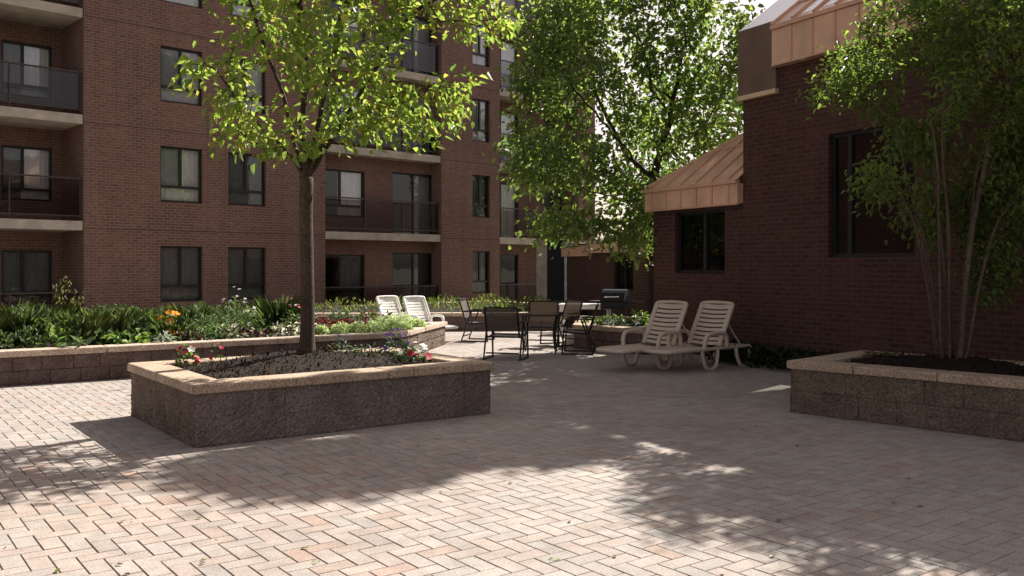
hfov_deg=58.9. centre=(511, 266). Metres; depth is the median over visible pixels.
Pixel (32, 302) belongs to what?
grass tuft
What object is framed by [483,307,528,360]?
patio chair
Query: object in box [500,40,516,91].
sliding door
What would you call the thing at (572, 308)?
patio chair
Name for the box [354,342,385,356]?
salvia
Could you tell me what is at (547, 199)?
window
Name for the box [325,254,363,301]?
window
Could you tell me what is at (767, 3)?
sky
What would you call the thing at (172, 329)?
lily clump
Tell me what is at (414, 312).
chaise lounge
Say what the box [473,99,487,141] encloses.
window
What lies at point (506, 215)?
sliding door
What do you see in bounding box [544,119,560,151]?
window
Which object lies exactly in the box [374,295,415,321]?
chaise lounge
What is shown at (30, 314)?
grass tuft
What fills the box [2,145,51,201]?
window
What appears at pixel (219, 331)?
silver plant
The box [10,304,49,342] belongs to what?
leafy shrub
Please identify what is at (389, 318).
mound plant
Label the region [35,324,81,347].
hosta
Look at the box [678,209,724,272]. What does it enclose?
window
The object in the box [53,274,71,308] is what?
plume plant
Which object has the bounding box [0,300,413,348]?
ground cover
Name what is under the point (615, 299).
barbecue grill
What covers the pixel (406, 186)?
sliding door
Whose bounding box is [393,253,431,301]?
sliding door
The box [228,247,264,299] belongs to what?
window
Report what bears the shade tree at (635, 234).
on the raised planter at (606, 335)
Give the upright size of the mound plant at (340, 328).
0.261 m
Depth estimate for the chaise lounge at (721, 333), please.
14.37 m
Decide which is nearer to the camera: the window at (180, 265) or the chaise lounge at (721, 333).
the chaise lounge at (721, 333)
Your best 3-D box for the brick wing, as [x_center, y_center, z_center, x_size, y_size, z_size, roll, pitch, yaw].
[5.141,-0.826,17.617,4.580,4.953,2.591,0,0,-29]
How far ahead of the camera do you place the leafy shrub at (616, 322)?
18.29 m
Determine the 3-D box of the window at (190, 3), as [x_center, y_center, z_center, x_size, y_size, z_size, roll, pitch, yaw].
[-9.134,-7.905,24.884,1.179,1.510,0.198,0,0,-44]
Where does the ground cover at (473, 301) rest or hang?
on the building bed wall at (455, 317)
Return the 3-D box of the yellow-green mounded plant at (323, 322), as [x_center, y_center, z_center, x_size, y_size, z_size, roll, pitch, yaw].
[-3.278,1.056,15.992,0.620,0.338,0.641,0,0,0]
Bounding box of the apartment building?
[0,0,594,319]
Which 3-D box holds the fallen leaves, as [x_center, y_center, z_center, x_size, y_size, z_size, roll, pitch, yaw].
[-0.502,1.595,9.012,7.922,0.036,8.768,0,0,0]
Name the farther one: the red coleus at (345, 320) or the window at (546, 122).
the window at (546, 122)
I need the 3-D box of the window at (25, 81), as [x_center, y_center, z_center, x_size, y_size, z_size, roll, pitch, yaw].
[-12.744,-5.125,23.758,1.209,1.410,0.198,0,0,-44]
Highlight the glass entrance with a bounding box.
[536,235,565,302]
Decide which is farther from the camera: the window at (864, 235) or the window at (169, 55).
the window at (169, 55)
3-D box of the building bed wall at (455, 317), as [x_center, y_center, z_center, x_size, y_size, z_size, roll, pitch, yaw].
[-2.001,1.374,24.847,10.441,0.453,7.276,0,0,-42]
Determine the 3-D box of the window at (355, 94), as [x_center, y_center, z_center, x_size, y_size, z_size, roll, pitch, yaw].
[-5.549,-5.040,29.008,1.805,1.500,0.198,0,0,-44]
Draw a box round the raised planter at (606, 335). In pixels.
[573,316,672,354]
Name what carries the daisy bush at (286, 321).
on the garden bed wall at (48, 364)
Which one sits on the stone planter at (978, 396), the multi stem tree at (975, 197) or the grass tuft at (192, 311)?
the multi stem tree at (975, 197)
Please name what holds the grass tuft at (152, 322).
on the garden bed wall at (48, 364)
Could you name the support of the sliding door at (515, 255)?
in the apartment building
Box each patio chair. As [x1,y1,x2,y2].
[458,298,494,341]
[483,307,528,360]
[522,301,559,347]
[540,299,582,346]
[561,303,598,354]
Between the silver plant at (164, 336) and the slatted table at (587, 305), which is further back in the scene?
the slatted table at (587, 305)
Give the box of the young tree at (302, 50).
[167,0,532,353]
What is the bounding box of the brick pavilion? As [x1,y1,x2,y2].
[737,0,1023,362]
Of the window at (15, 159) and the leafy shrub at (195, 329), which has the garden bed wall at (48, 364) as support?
the leafy shrub at (195, 329)
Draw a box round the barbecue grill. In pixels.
[588,289,643,315]
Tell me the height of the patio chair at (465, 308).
0.912 m
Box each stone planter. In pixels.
[127,346,493,447]
[787,350,1023,441]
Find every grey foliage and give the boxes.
[319,309,359,328]
[357,309,380,320]
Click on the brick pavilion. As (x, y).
(825, 269)
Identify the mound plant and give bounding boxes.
[315,324,329,334]
[329,321,353,333]
[347,320,371,333]
[364,319,387,332]
[375,311,397,328]
[379,319,403,331]
[392,313,416,329]
[393,321,413,329]
[409,318,426,326]
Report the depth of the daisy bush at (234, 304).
15.83 m
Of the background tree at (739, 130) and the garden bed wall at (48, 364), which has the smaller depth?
the garden bed wall at (48, 364)
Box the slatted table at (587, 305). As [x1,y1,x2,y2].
[559,303,610,332]
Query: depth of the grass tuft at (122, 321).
13.81 m
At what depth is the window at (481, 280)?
32.55 m
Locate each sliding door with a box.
[393,12,431,75]
[393,92,431,154]
[393,172,431,234]
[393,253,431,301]
[500,0,516,18]
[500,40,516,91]
[500,111,516,162]
[500,183,516,237]
[500,254,516,299]
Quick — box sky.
[595,0,776,238]
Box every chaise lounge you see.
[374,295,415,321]
[402,296,458,328]
[596,300,704,369]
[643,301,750,370]
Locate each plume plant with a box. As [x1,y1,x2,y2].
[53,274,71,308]
[70,290,84,312]
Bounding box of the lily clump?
[148,309,193,341]
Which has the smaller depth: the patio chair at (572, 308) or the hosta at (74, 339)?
the hosta at (74, 339)
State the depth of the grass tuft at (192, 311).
15.49 m
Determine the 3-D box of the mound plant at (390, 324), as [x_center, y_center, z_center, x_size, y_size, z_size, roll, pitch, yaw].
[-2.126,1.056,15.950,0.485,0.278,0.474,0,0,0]
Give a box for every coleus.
[177,328,209,341]
[214,322,247,338]
[244,327,268,337]
[263,321,299,336]
[335,318,356,329]
[357,316,374,330]
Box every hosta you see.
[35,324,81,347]
[56,334,93,347]
[101,328,151,343]
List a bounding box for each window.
[2,40,51,99]
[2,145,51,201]
[2,250,51,304]
[161,0,200,8]
[161,46,200,105]
[161,146,200,203]
[161,246,200,301]
[228,0,260,20]
[228,58,264,113]
[228,152,264,206]
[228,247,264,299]
[325,84,362,133]
[325,169,363,217]
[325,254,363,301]
[326,0,363,50]
[473,24,487,66]
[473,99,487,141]
[473,175,487,217]
[473,251,487,292]
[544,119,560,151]
[544,188,560,221]
[615,255,632,291]
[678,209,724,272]
[832,122,914,256]
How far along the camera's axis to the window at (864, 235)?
13.46 m
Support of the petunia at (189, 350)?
on the stone planter at (252, 397)
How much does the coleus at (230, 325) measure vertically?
0.360 m
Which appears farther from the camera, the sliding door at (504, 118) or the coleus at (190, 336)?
the sliding door at (504, 118)
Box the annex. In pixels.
[561,238,646,315]
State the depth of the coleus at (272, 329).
14.93 m
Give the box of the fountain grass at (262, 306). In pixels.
[247,292,300,331]
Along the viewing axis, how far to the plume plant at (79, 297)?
15.40 m
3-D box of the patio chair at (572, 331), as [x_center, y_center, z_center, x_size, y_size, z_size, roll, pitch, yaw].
[1.265,1.143,16.744,0.660,0.912,0.715,0,0,8]
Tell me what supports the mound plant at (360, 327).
on the garden bed wall at (48, 364)
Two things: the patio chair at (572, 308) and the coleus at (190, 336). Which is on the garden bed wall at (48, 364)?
the coleus at (190, 336)
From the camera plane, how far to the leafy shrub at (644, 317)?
18.25 m
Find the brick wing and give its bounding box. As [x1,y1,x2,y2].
[641,133,742,359]
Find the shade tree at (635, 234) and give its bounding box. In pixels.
[483,0,764,317]
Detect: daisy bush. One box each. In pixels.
[215,286,260,334]
[279,298,300,336]
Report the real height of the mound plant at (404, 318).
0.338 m
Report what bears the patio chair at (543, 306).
on the pavement
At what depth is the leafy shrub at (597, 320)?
18.23 m
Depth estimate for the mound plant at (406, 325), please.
16.15 m
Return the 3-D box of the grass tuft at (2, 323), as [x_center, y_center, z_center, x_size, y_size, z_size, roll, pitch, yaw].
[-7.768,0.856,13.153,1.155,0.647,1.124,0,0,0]
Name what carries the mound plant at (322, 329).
on the garden bed wall at (48, 364)
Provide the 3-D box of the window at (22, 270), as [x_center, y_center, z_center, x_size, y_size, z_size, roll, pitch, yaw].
[-12.744,0.275,23.758,1.209,1.410,0.198,0,0,-44]
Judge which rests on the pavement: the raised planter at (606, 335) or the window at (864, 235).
the raised planter at (606, 335)
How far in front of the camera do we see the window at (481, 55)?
32.52 m
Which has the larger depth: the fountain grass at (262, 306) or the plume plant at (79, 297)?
the fountain grass at (262, 306)
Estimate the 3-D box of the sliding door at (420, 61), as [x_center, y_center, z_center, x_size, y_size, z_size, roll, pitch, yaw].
[-3.462,-7.500,31.000,1.749,2.140,0.186,0,0,-44]
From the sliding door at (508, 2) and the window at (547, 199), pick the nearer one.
the sliding door at (508, 2)
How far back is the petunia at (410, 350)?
10.19 m
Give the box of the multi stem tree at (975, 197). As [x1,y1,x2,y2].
[795,0,1023,358]
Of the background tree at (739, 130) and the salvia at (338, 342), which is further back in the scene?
the background tree at (739, 130)
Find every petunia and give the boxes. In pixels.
[173,343,200,365]
[201,343,224,363]
[392,341,433,362]
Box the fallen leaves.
[4,374,1015,575]
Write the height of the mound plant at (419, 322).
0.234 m
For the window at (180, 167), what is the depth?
24.91 m
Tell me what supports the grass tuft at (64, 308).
on the garden bed wall at (48, 364)
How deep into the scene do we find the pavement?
6.54 m
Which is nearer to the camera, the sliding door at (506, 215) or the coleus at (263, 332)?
the coleus at (263, 332)
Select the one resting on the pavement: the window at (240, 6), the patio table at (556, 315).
the patio table at (556, 315)
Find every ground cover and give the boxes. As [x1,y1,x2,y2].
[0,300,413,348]
[272,293,562,312]
[697,339,837,370]
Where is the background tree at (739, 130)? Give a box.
[590,57,742,220]
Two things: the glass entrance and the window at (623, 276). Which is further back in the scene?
the glass entrance
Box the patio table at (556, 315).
[519,312,566,353]
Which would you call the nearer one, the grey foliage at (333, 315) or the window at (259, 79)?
the grey foliage at (333, 315)
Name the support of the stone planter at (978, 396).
on the pavement
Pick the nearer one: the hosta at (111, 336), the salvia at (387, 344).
the salvia at (387, 344)
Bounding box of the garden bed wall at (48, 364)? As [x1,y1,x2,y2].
[0,321,447,386]
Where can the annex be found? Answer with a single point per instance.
(593, 277)
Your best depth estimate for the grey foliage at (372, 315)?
17.45 m
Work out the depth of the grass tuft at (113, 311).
15.54 m
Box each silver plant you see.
[154,331,176,342]
[201,321,225,339]
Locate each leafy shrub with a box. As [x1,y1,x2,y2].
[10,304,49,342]
[177,322,220,340]
[181,312,233,339]
[580,316,601,324]
[596,314,630,325]
[626,309,649,325]
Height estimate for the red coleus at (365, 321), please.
0.283 m
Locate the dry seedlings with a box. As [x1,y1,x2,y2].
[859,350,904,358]
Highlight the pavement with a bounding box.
[0,327,1023,575]
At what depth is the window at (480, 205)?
32.55 m
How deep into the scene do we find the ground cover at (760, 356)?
14.30 m
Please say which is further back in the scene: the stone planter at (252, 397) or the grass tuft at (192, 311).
the grass tuft at (192, 311)
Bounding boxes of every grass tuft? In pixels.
[0,297,46,314]
[0,301,59,345]
[0,305,18,337]
[12,300,85,338]
[40,308,115,345]
[75,304,121,317]
[81,306,148,343]
[109,304,179,338]
[157,303,212,322]
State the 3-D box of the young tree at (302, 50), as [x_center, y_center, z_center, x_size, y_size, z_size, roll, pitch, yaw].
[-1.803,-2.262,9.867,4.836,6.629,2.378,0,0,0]
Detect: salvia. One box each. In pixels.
[328,335,358,352]
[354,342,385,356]
[379,328,409,355]
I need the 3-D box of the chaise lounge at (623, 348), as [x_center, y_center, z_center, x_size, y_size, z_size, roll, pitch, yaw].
[2.180,1.080,14.369,2.043,1.063,0.789,0,0,-43]
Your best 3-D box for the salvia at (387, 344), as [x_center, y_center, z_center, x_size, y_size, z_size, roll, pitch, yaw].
[-1.411,0.910,10.886,0.432,0.362,0.426,0,0,0]
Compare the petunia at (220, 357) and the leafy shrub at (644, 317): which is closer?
the petunia at (220, 357)
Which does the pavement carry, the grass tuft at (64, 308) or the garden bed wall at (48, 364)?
the garden bed wall at (48, 364)
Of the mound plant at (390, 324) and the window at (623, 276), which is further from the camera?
the window at (623, 276)
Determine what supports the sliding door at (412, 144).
in the apartment building
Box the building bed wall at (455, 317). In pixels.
[240,300,585,330]
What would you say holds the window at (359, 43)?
in the apartment building
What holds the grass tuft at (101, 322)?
on the garden bed wall at (48, 364)
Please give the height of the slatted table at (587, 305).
0.715 m
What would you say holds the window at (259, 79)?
in the apartment building
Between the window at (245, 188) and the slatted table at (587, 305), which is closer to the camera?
the slatted table at (587, 305)
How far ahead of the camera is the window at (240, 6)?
26.20 m
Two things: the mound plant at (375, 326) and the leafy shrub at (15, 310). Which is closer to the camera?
the leafy shrub at (15, 310)
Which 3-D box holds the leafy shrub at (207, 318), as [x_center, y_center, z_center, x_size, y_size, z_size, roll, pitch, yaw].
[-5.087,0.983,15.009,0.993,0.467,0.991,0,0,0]
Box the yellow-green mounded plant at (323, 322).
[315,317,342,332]
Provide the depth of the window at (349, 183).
29.35 m
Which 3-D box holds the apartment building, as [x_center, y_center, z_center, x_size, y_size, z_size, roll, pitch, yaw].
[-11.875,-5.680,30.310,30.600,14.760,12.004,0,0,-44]

